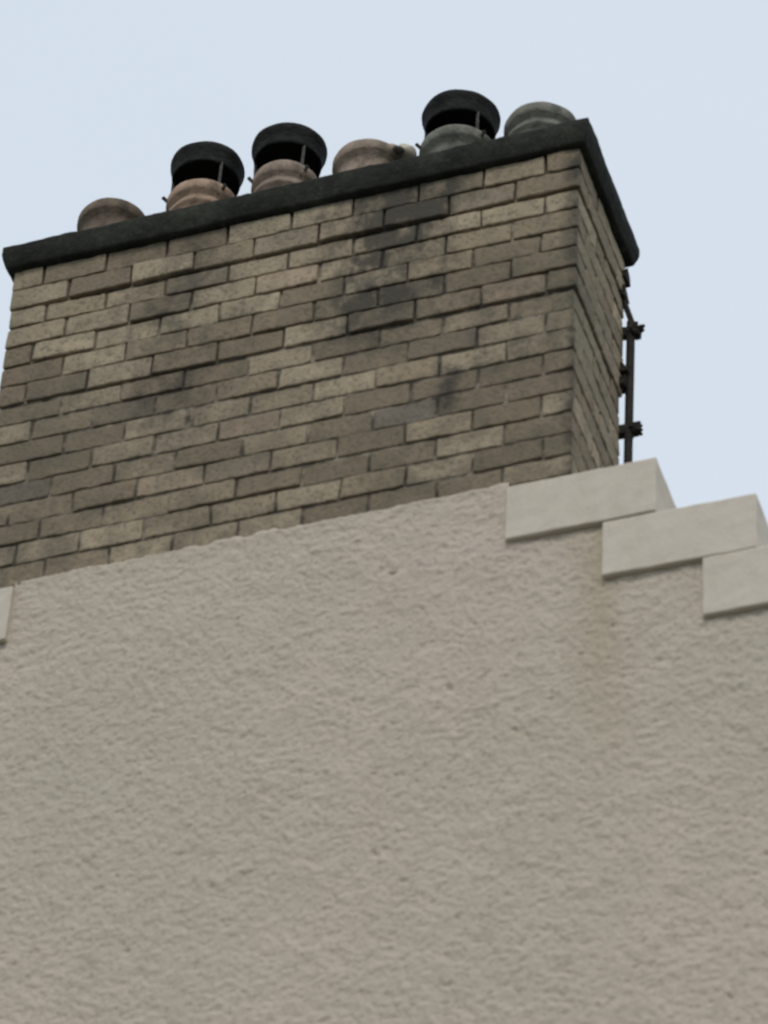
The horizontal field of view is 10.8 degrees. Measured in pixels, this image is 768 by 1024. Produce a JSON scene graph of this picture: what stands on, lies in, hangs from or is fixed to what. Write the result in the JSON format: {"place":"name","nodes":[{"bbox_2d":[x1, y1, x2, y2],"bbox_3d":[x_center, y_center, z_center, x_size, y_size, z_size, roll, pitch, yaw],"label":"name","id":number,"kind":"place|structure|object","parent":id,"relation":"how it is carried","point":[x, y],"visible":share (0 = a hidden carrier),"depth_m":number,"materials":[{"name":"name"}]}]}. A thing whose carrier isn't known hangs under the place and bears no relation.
{"place":"outdoors","nodes":[
{"label":"outdoors","id":0,"kind":"place"},
{"bbox_2d":[0,0,767,522],"label":"sky","id":1,"kind":"structure","parent":0,"point":[99,99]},
{"label":"ground","id":2,"kind":"structure","parent":0,"visible":0},
{"bbox_3d":[-0.563,4.129,9.799,7.520,10.630,0.478,-11,-45,15],"label":"gable masonry","id":3,"kind":"object","parent":2,"relation":"on","visible":0},
{"bbox_2d":[0,118,638,588],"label":"chimney stack","id":4,"kind":"object","parent":3,"relation":"on","point":[398,332],"visible":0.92,"depth_m":13.86,"materials":[{"name":"brick"}]},
{"bbox_2d":[76,198,144,230],"bbox_3d":[-1.023,-0.928,14.979,0.267,0.428,0.262,-11,-47,16],"label":"chimney pot","id":5,"kind":"object","parent":4,"relation":"on","point":[101,212],"visible":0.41,"depth_m":15.01,"materials":[{"name":"brown ceramic"}]},
{"bbox_2d":[162,140,244,210],"bbox_3d":[-0.676,-1.074,14.960,0.281,0.645,0.280,-11,-46,15],"label":"chimney pot","id":6,"kind":"object","parent":4,"relation":"on","point":[203,171],"visible":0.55,"depth_m":15.05,"materials":[{"name":"metal"}]},
{"bbox_2d":[247,122,327,191],"bbox_3d":[-0.367,-1.134,14.865,0.285,0.630,0.281,-11,-45,16],"label":"chimney pot","id":7,"kind":"object","parent":4,"relation":"on","point":[285,153],"visible":0.51,"depth_m":14.94,"materials":[{"name":"metal"}]},
{"bbox_2d":[332,139,416,173],"bbox_3d":[-0.044,-1.130,14.716,0.324,0.450,0.272,-10,-46,16],"label":"chimney pot","id":8,"kind":"object","parent":4,"relation":"on","point":[360,153],"visible":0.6,"depth_m":14.74,"materials":[{"name":"ceramic"}]},
{"bbox_2d":[415,90,500,154],"bbox_3d":[0.267,-1.248,14.673,0.289,0.586,0.286,-10,-44,16],"label":"chimney pot","id":9,"kind":"object","parent":4,"relation":"on","point":[454,118],"visible":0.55,"depth_m":14.73,"materials":[{"name":"black metal"}]},
{"bbox_2d":[504,101,576,134],"bbox_3d":[0.559,-1.240,14.538,0.276,0.417,0.272,-11,-46,16],"label":"chimney pot","id":10,"kind":"object","parent":4,"relation":"on","point":[529,116],"visible":0.26,"depth_m":14.56,"materials":[{"name":"grey ceramic"}]},
{"bbox_2d":[618,268,644,463],"bbox_3d":[0.846,-0.465,14.040,0.118,1.047,0.081,-11,-45,15],"label":"aerial bracket","id":11,"kind":"object","parent":4,"relation":"attached to","point":[629,428],"visible":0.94,"depth_m":14.04,"materials":[{"name":"metal"}]},
{"bbox_2d":[0,482,767,1023],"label":"gable harling","id":12,"kind":"object","parent":3,"relation":"attached to","point":[456,758],"visible":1,"depth_m":12.34,"materials":[{"name":"beige paint"}]},
{"bbox_2d":[0,458,767,643],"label":"crow steps","id":13,"kind":"structure","parent":3,"relation":"on","point":[639,516],"depth_m":12.68,"materials":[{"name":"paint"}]}
]}

